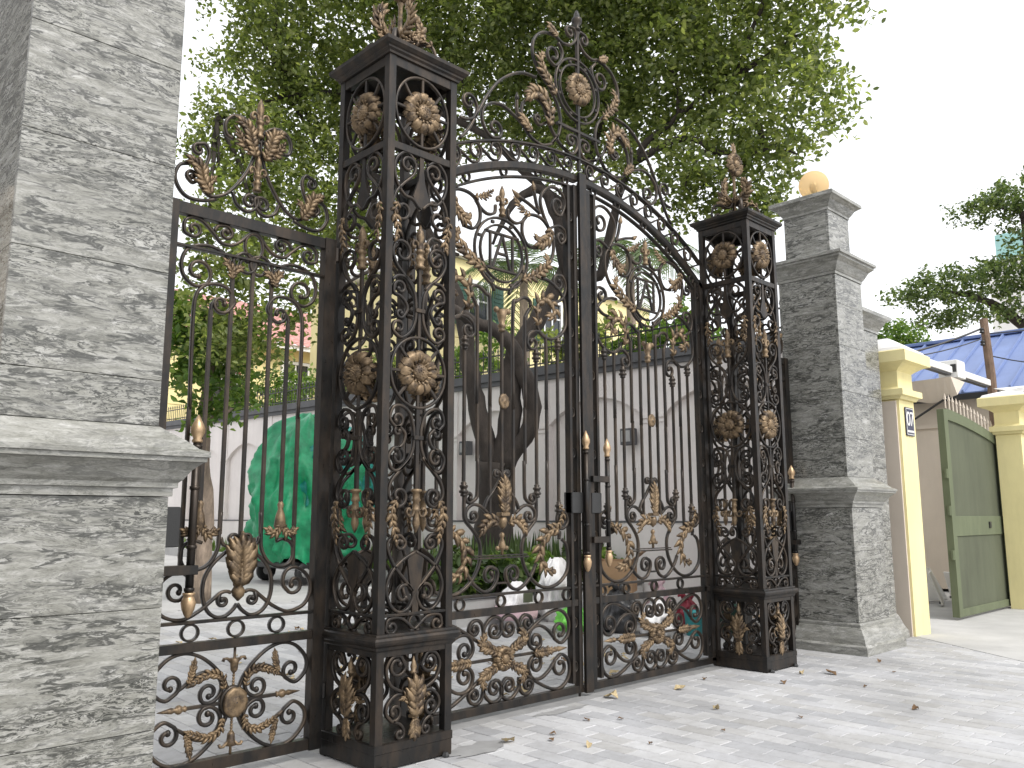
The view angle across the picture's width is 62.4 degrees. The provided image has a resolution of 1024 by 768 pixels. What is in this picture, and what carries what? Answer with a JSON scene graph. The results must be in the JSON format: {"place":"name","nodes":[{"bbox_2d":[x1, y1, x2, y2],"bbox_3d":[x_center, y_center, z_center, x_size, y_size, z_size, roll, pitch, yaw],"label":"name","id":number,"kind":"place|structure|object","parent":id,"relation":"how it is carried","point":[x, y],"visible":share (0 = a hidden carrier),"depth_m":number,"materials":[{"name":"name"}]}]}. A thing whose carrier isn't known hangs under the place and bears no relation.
{"place":"outdoors","nodes":[
{"label":"outdoors","id":0,"kind":"place"},
{"bbox_2d":[0,0,210,767],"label":"stone pillar","id":1,"kind":"structure","parent":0,"point":[97,465],"depth_m":4.00,"materials":[{"name":"grey stone"}]},
{"bbox_2d":[195,357,256,395],"bbox_3d":[-9.398,-0.306,27.102,1.803,4.097,3.764,9,-12,-44],"label":"shrub","id":2,"kind":"object","parent":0,"point":[233,374],"visible":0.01,"depth_m":26.66,"materials":[{"name":"green plant"}]},
{"bbox_2d":[440,320,528,378],"bbox_3d":[-0.696,-0.041,19.220,2.042,2.694,2.800,9,-12,-44],"label":"shrub","id":3,"kind":"object","parent":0,"point":[484,336],"visible":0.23,"depth_m":19.09,"materials":[{"name":"green plant"}]},
{"bbox_2d":[153,555,932,763],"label":"courtyard","id":4,"kind":"structure","parent":0,"point":[178,667],"depth_m":8.81,"materials":[{"name":"concrete"}]},
{"bbox_2d":[169,279,283,603],"bbox_3d":[-4.606,0.960,13.003,1.970,4.896,1.894,0,-9,-3],"label":"young tree","id":5,"kind":"object","parent":4,"relation":"on","point":[203,553],"visible":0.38,"depth_m":13.02,"materials":[{"name":"green plant"}]},
{"bbox_2d":[166,289,310,420],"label":"yellow house","id":6,"kind":"structure","parent":4,"relation":"on","point":[306,354],"depth_m":33.86,"materials":[{"name":"paint"}]},
{"bbox_2d":[280,360,309,401],"bbox_3d":[-8.801,0.164,34.213,1.380,2.120,0.150,9,-12,-44],"label":"window frame","id":7,"kind":"structure","parent":6,"relation":"in","point":[305,366],"depth_m":34.40,"materials":[{"name":"white paint"}]},
{"bbox_2d":[213,365,279,409],"bbox_3d":[-9.053,0.966,28.597,1.780,3.625,3.420,9,-12,-44],"label":"shrub","id":8,"kind":"object","parent":4,"relation":"on","point":[262,376],"visible":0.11,"depth_m":28.23,"materials":[{"name":"green plant"}]},
{"bbox_2d":[165,547,387,576],"bbox_3d":[-7.314,4.655,22.628,1.050,0.648,15.500,9,-12,-44],"label":"planter","id":9,"kind":"object","parent":4,"relation":"on","point":[173,551],"visible":0.07,"depth_m":23.89,"materials":[{"name":"concrete"}]},
{"bbox_2d":[184,537,424,568],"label":"bed plants","id":10,"kind":"object","parent":9,"relation":"in","point":[222,549],"visible":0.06,"depth_m":23.21,"materials":[{"name":"green plant"}]},
{"bbox_2d":[244,412,375,583],"bbox_3d":[-4.096,2.310,17.452,2.919,3.420,2.326,9,-12,-44],"label":"tarp covered cart","id":11,"kind":"object","parent":4,"relation":"on","point":[278,553],"visible":0.4,"depth_m":16.48,"materials":[{"name":"green fabric"}]},
{"bbox_2d":[345,346,395,389],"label":"shrub","id":12,"kind":"object","parent":4,"relation":"on","point":[394,361],"depth_m":22.12,"materials":[{"name":"green plant"}]},
{"bbox_2d":[309,247,656,399],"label":"shuttered house","id":13,"kind":"structure","parent":4,"relation":"on","point":[498,301],"depth_m":26.70,"materials":[{"name":"yellow paint"}]},
{"bbox_2d":[465,278,490,319],"bbox_3d":[-1.033,-2.299,25.214,1.030,1.570,0.150,9,-12,-44],"label":"window frame","id":14,"kind":"structure","parent":13,"relation":"in","point":[483,314],"depth_m":25.33,"materials":[{"name":"white paint"}]},
{"bbox_2d":[540,298,562,345],"bbox_3d":[1.287,-1.950,27.464,1.030,1.570,0.150,9,-12,-44],"label":"window frame","id":15,"kind":"structure","parent":13,"relation":"in","point":[558,325],"depth_m":27.67,"materials":[{"name":"white paint"}]},
{"bbox_2d":[341,582,643,627],"bbox_3d":[-0.241,3.379,13.309,4.030,0.455,2.730,9,-12,-44],"label":"raised planter","id":16,"kind":"object","parent":4,"relation":"on","point":[480,602],"visible":0.06,"depth_m":11.34,"materials":[{"name":"concrete"}]},
{"bbox_2d":[429,544,494,595],"bbox_3d":[-0.773,2.646,11.796,1.132,0.914,0.994,9,-12,-44],"label":"leafy plant","id":17,"kind":"object","parent":16,"relation":"on","point":[470,590],"visible":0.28,"depth_m":11.73,"materials":[{"name":"green plant"}]},
{"bbox_2d":[423,530,564,593],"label":"sword plants","id":18,"kind":"object","parent":16,"relation":"on","point":[514,545],"visible":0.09,"depth_m":13.70,"materials":[{"name":"green plant"}]},
{"bbox_2d":[475,546,526,593],"bbox_3d":[-0.163,2.783,12.315,0.930,0.810,0.965,-2,-9,12],"label":"leafy plant","id":19,"kind":"object","parent":16,"relation":"on","point":[500,564],"visible":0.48,"depth_m":12.08,"materials":[{"name":"green plant"}]},
{"bbox_2d":[170,0,886,552],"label":"shade tree","id":20,"kind":"object","parent":16,"relation":"on","point":[716,68],"visible":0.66,"depth_m":13.59,"materials":[{"name":"green plant"}]},
{"bbox_2d":[517,545,554,589],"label":"leafy plant","id":21,"kind":"object","parent":16,"relation":"on","point":[529,562],"visible":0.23,"depth_m":12.85,"materials":[{"name":"green plant"}]},
{"bbox_2d":[553,544,582,584],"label":"leafy plant","id":22,"kind":"object","parent":16,"relation":"on","point":[563,556],"visible":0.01,"depth_m":13.80,"materials":[{"name":"green plant"}]},
{"bbox_2d":[602,543,623,558],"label":"leafy plant","id":23,"kind":"object","parent":16,"relation":"on","point":[603,552],"visible":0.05,"depth_m":13.88,"materials":[{"name":"green plant"}]},
{"bbox_2d":[495,581,537,626],"bbox_3d":[0.060,2.949,11.353,0.636,0.587,0.518,9,-12,-44],"label":"rice sack","id":24,"kind":"object","parent":4,"relation":"on","point":[519,599],"visible":0.46,"depth_m":11.20,"materials":[{"name":"white plastic"}]},
{"bbox_2d":[533,557,566,621],"bbox_3d":[0.634,2.900,11.986,0.694,0.875,0.578,9,-12,-44],"label":"plastic bag","id":25,"kind":"object","parent":4,"relation":"on","point":[558,564],"visible":0.41,"depth_m":11.83,"materials":[{"name":"white plastic"}]},
{"bbox_2d":[554,607,582,631],"bbox_3d":[0.800,2.996,10.938,0.586,0.398,0.534,9,-12,-44],"label":"plastic bag","id":26,"kind":"object","parent":4,"relation":"on","point":[560,617],"visible":0.18,"depth_m":10.90,"materials":[{"name":"green plastic"}]},
{"bbox_2d":[603,582,639,633],"bbox_3d":[1.385,2.874,10.922,0.733,0.651,0.599,9,-12,-44],"label":"rubbish bag","id":27,"kind":"object","parent":4,"relation":"on","point":[616,612],"visible":0.45,"depth_m":10.72,"materials":[{"name":"black plastic"}]},
{"bbox_2d":[602,551,645,593],"bbox_3d":[1.396,2.528,11.411,0.785,0.541,0.600,-3,-9,17],"label":"cardboard box","id":28,"kind":"object","parent":27,"relation":"on","point":[611,571],"visible":0.34,"depth_m":11.13,"materials":[{"name":"brown cardboard"}]},
{"bbox_2d":[638,596,674,636],"bbox_3d":[1.786,2.898,10.639,0.484,0.536,0.509,3,-9,-19],"label":"plastic bag","id":29,"kind":"object","parent":4,"relation":"on","point":[654,619],"visible":0.19,"depth_m":10.48,"materials":[{"name":"white plastic"}]},
{"bbox_2d":[646,581,671,603],"bbox_3d":[2.003,2.985,11.567,0.471,0.628,0.452,4,-10,-24],"label":"plastic bag","id":30,"kind":"object","parent":4,"relation":"on","point":[660,585],"visible":0.09,"depth_m":11.56,"materials":[{"name":"pink plastic"}]},
{"bbox_2d":[676,593,696,625],"bbox_3d":[2.368,3.029,11.346,0.359,0.490,0.351,9,-12,-44],"label":"plastic bag","id":31,"kind":"object","parent":4,"relation":"on","point":[687,603],"visible":0.36,"depth_m":11.29,"materials":[{"name":"red plastic"}]},
{"bbox_2d":[683,610,701,635],"bbox_3d":[2.301,3.022,10.693,0.259,0.300,0.259,9,-12,-44],"label":"plastic tub","id":32,"kind":"object","parent":4,"relation":"on","point":[688,621],"visible":0.34,"depth_m":10.61,"materials":[{"name":"teal plastic"}]},
{"bbox_2d":[532,301,631,364],"bbox_3d":[1.349,-0.379,17.065,1.781,2.709,2.631,9,-12,-44],"label":"shrub","id":33,"kind":"object","parent":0,"point":[552,334],"visible":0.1,"depth_m":17.15,"materials":[{"name":"green plant"}]},
{"bbox_2d":[152,637,1023,767],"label":"pavement","id":34,"kind":"structure","parent":0,"point":[969,713],"depth_m":6.25,"materials":[{"name":"grey stone"}]},
{"bbox_2d":[319,0,469,767],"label":"iron gate post","id":35,"kind":"object","parent":34,"relation":"on","point":[392,73],"visible":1,"depth_m":5.62,"materials":[{"name":"black metal"}]},
{"bbox_2d":[152,99,339,767],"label":"side gate","id":36,"kind":"structure","parent":35,"relation":"attached to","point":[241,557],"depth_m":5.27,"materials":[{"name":"black metal"}]},
{"bbox_2d":[400,161,593,724],"bbox_3d":[-0.055,0.238,6.848,2.050,4.655,0.162,9,-12,-44],"label":"gate leaf","id":37,"kind":"object","parent":35,"relation":"attached to","point":[577,503],"visible":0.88,"depth_m":7.01,"materials":[{"name":"black metal"}]},
{"bbox_2d":[417,10,701,267],"bbox_3d":[0.633,-2.523,7.999,4.013,2.194,0.126,9,-12,-44],"label":"gate crest","id":38,"kind":"object","parent":35,"relation":"attached to","point":[578,87],"visible":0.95,"depth_m":7.95,"materials":[{"name":"black metal"}]},
{"bbox_2d":[501,736,514,740],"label":"fallen leaf","id":39,"kind":"object","parent":34,"relation":"on","point":[507,739],"visible":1,"depth_m":5.66,"materials":[{"name":"beige plant"}]},
{"bbox_2d":[586,740,591,747],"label":"fallen leaf","id":40,"kind":"object","parent":34,"relation":"on","point":[588,744],"visible":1,"depth_m":5.58,"materials":[{"name":"beige plant"}]},
{"bbox_2d":[603,690,617,697],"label":"fallen leaf","id":41,"kind":"object","parent":34,"relation":"on","point":[614,693],"visible":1,"depth_m":7.06,"materials":[{"name":"beige plant"}]},
{"bbox_2d":[674,685,684,689],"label":"fallen leaf","id":42,"kind":"object","parent":34,"relation":"on","point":[679,687],"visible":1,"depth_m":7.42,"materials":[{"name":"beige plant"}]},
{"bbox_2d":[689,143,798,672],"bbox_3d":[2.469,0.079,9.024,0.724,5.636,0.724,9,-12,-44],"label":"iron gate post","id":43,"kind":"object","parent":34,"relation":"on","point":[744,226],"visible":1,"depth_m":8.82,"materials":[{"name":"black metal"}]},
{"bbox_2d":[586,179,715,689],"bbox_3d":[1.379,0.446,8.251,1.975,4.606,0.147,9,-12,-44],"label":"gate leaf","id":44,"kind":"object","parent":43,"relation":"attached to","point":[701,518],"visible":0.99,"depth_m":8.14,"materials":[{"name":"black metal"}]},
{"bbox_2d":[735,287,800,646],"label":"side gate","id":45,"kind":"structure","parent":43,"relation":"attached to","point":[795,558],"depth_m":9.89,"materials":[{"name":"black metal"}]},
{"bbox_2d":[762,188,906,656],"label":"stone pillar","id":46,"kind":"structure","parent":34,"relation":"on","point":[842,495],"depth_m":9.95,"materials":[{"name":"grey stone"}]},
{"bbox_2d":[798,171,828,195],"bbox_3d":[3.833,-2.491,10.735,0.370,0.430,0.370,9,-12,-44],"label":"globe lamp","id":47,"kind":"object","parent":46,"relation":"on","point":[811,182],"visible":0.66,"depth_m":10.60,"materials":[{"name":"beige glass"}]},
{"bbox_2d":[862,306,909,638],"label":"stone pier","id":48,"kind":"structure","parent":34,"relation":"on","point":[874,322],"depth_m":10.77,"materials":[{"name":"grey stone"}]},
{"bbox_2d":[173,0,1023,348],"label":"sky","id":49,"kind":"structure","parent":0,"point":[946,111],"materials":[{"name":"white"}]},
{"bbox_2d":[606,295,738,354],"bbox_3d":[2.908,-0.419,15.471,1.820,2.274,2.431,9,-12,-44],"label":"shrub","id":50,"kind":"object","parent":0,"point":[649,333],"visible":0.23,"depth_m":15.38,"materials":[{"name":"green plant"}]},
{"bbox_2d":[720,604,736,633],"bbox_3d":[2.798,3.028,10.902,0.324,0.360,0.324,9,-12,-44],"label":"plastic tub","id":51,"kind":"object","parent":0,"point":[734,612],"visible":0.06,"depth_m":10.79,"materials":[{"name":"plastic"}]},
{"bbox_2d":[942,589,949,596],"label":"ground","id":52,"kind":"structure","parent":0,"point":[946,592],"depth_m":17.47,"materials":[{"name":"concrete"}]},
{"bbox_2d":[256,362,315,406],"bbox_3d":[-6.457,0.762,25.247,3.044,2.991,1.886,-6,-11,32],"label":"shrub","id":53,"kind":"object","parent":52,"relation":"on","point":[291,379],"visible":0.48,"depth_m":25.29,"materials":[{"name":"green plant"}]},
{"bbox_2d":[166,331,785,618],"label":"boundary wall","id":54,"kind":"structure","parent":52,"relation":"on","point":[233,478],"depth_m":15.04,"materials":[{"name":"white paint"}]},
{"bbox_2d":[459,441,472,454],"bbox_3d":[-0.950,1.315,17.324,0.167,0.280,0.240,9,-12,-44],"label":"meter box","id":55,"kind":"object","parent":54,"relation":"attached to","point":[469,447],"visible":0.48,"depth_m":17.27,"materials":[{"name":"metal"}]},
{"bbox_2d":[167,300,780,420],"bbox_3d":[-4.614,0.121,21.598,0.036,1.075,25.851,9,-12,-44],"label":"wall railing","id":56,"kind":"object","parent":54,"relation":"on","point":[493,356],"depth_m":16.34,"materials":[{"name":"black metal"}]},
{"bbox_2d":[620,428,636,445],"bbox_3d":[1.978,0.897,14.370,0.167,0.280,0.240,9,-12,-44],"label":"meter box","id":57,"kind":"object","parent":54,"relation":"attached to","point":[628,437],"visible":0.68,"depth_m":14.30,"materials":[{"name":"metal"}]},
{"bbox_2d":[457,240,601,364],"bbox_3d":[0.424,0.668,23.426,4.520,8.951,4.216,-1,-9,7],"label":"palm tree","id":58,"kind":"object","parent":52,"relation":"on","point":[524,291],"visible":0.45,"depth_m":23.76,"materials":[{"name":"green plant"}]},
{"bbox_2d":[577,236,711,352],"bbox_3d":[3.235,0.495,21.900,4.275,8.812,4.100,9,-12,-44],"label":"palm tree","id":59,"kind":"object","parent":52,"relation":"on","point":[633,255],"visible":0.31,"depth_m":22.46,"materials":[{"name":"green plant"}]},
{"bbox_2d":[877,318,931,344],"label":"shrub","id":60,"kind":"object","parent":52,"relation":"on","point":[900,327],"visible":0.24,"depth_m":22.55,"materials":[{"name":"green plant"}]},
{"bbox_2d":[875,165,1023,335],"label":"umbrella tree","id":61,"kind":"object","parent":52,"relation":"on","point":[1008,285],"visible":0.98,"depth_m":24.73,"materials":[{"name":"green plant"}]},
{"bbox_2d":[916,634,1023,661],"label":"kerb strip","id":62,"kind":"object","parent":52,"relation":"on","point":[996,650],"visible":0.8,"depth_m":9.88,"materials":[{"name":"concrete"}]},
{"bbox_2d":[926,359,990,387],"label":"canopy beam","id":63,"kind":"structure","parent":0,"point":[946,370],"depth_m":15.47,"materials":[{"name":"white paint"}]},
{"bbox_2d":[912,377,963,419],"bbox_3d":[6.933,0.306,13.961,0.650,0.695,0.850,9,-12,-44],"label":"awning","id":64,"kind":"object","parent":63,"relation":"attached to","point":[933,390],"visible":0.73,"depth_m":13.75,"materials":[{"name":"beige paint"}]},
{"bbox_2d":[939,360,965,379],"bbox_3d":[7.892,-0.241,15.178,0.412,0.320,0.320,9,-12,-44],"label":"air conditioner","id":65,"kind":"object","parent":63,"relation":"on","point":[958,369],"visible":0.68,"depth_m":15.02,"materials":[{"name":"white paint"}]},
{"bbox_2d":[928,597,1023,650],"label":"street","id":66,"kind":"structure","parent":0,"point":[1004,626],"depth_m":11.80,"materials":[{"name":"concrete"}]},
{"bbox_2d":[878,338,930,636],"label":"yellow pillar","id":67,"kind":"structure","parent":66,"relation":"on","point":[900,364],"depth_m":11.03,"materials":[{"name":"paint"}]},
{"bbox_2d":[904,407,914,436],"bbox_3d":[5.294,0.503,11.249,0.270,0.380,0.016,9,-12,-44],"label":"number plate","id":68,"kind":"object","parent":67,"relation":"attached to","point":[909,422],"visible":1,"depth_m":11.23,"materials":[{"name":"white metal"}]},
{"bbox_2d":[928,571,943,604],"bbox_3d":[7.317,3.512,14.582,0.200,0.530,0.700,-5,-10,28],"label":"white board","id":69,"kind":"object","parent":66,"relation":"on","point":[936,588],"visible":1,"depth_m":14.36,"materials":[{"name":"paint"}]},
{"bbox_2d":[926,568,947,601],"bbox_3d":[7.401,3.578,15.071,0.700,0.556,0.321,6,-11,-33],"label":"white board","id":70,"kind":"object","parent":66,"relation":"on","point":[932,596],"visible":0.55,"depth_m":15.06,"materials":[{"name":"paint"}]},
{"bbox_2d":[943,572,950,597],"bbox_3d":[7.915,3.585,14.932,0.151,0.490,0.700,1,-9,-6],"label":"white board","id":71,"kind":"object","parent":66,"relation":"on","point":[947,576],"visible":0.25,"depth_m":15.22,"materials":[{"name":"paint"}]},
{"bbox_2d":[905,328,1023,588],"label":"blue roof house","id":72,"kind":"structure","parent":66,"relation":"on","point":[1010,373],"depth_m":18.12,"materials":[{"name":"cream plaster"},{"name":"blue painted metal"}]},
{"bbox_2d":[979,318,996,435],"bbox_3d":[9.347,1.377,16.283,0.292,5.404,0.220,9,-12,-44],"label":"utility pole","id":73,"kind":"object","parent":66,"relation":"on","point":[985,341],"visible":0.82,"depth_m":16.55,"materials":[{"name":"brown wood"}]},
{"bbox_2d":[916,328,979,351],"bbox_3d":[7.946,-0.747,16.585,2.628,0.739,0.042,0,-9,-1],"label":"cable","id":74,"kind":"object","parent":73,"relation":"attached to","point":[950,340],"visible":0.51,"depth_m":16.60,"materials":[{"name":"black metal"}]},
{"bbox_2d":[923,338,982,354],"bbox_3d":[7.550,-0.677,15.899,3.681,0.672,0.023,4,-10,-22],"label":"cable","id":75,"kind":"object","parent":73,"relation":"attached to","point":[952,348],"visible":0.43,"depth_m":16.28,"materials":[{"name":"black metal"}]},
{"bbox_2d":[990,330,1023,333],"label":"cable","id":76,"kind":"object","parent":73,"relation":"attached to","point":[1006,332],"visible":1,"depth_m":16.57,"materials":[{"name":"black metal"}]},
{"bbox_2d":[993,356,1023,361],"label":"cable","id":77,"kind":"object","parent":73,"relation":"attached to","point":[1008,359],"visible":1,"depth_m":16.59,"materials":[{"name":"black metal"}]},
{"bbox_2d":[976,386,1023,608],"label":"yellow pillar","id":78,"kind":"structure","parent":66,"relation":"on","point":[1005,405],"depth_m":14.12,"materials":[{"name":"paint"}]},
{"bbox_2d":[936,393,1010,617],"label":"sheet gate","id":79,"kind":"structure","parent":78,"relation":"attached to","point":[977,561],"depth_m":13.29,"materials":[{"name":"green metal"}]},
{"bbox_2d":[989,230,1023,331],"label":"white building","id":80,"kind":"structure","parent":0,"point":[1009,326],"depth_m":45.08,"materials":[{"name":"paint"}]}
]}

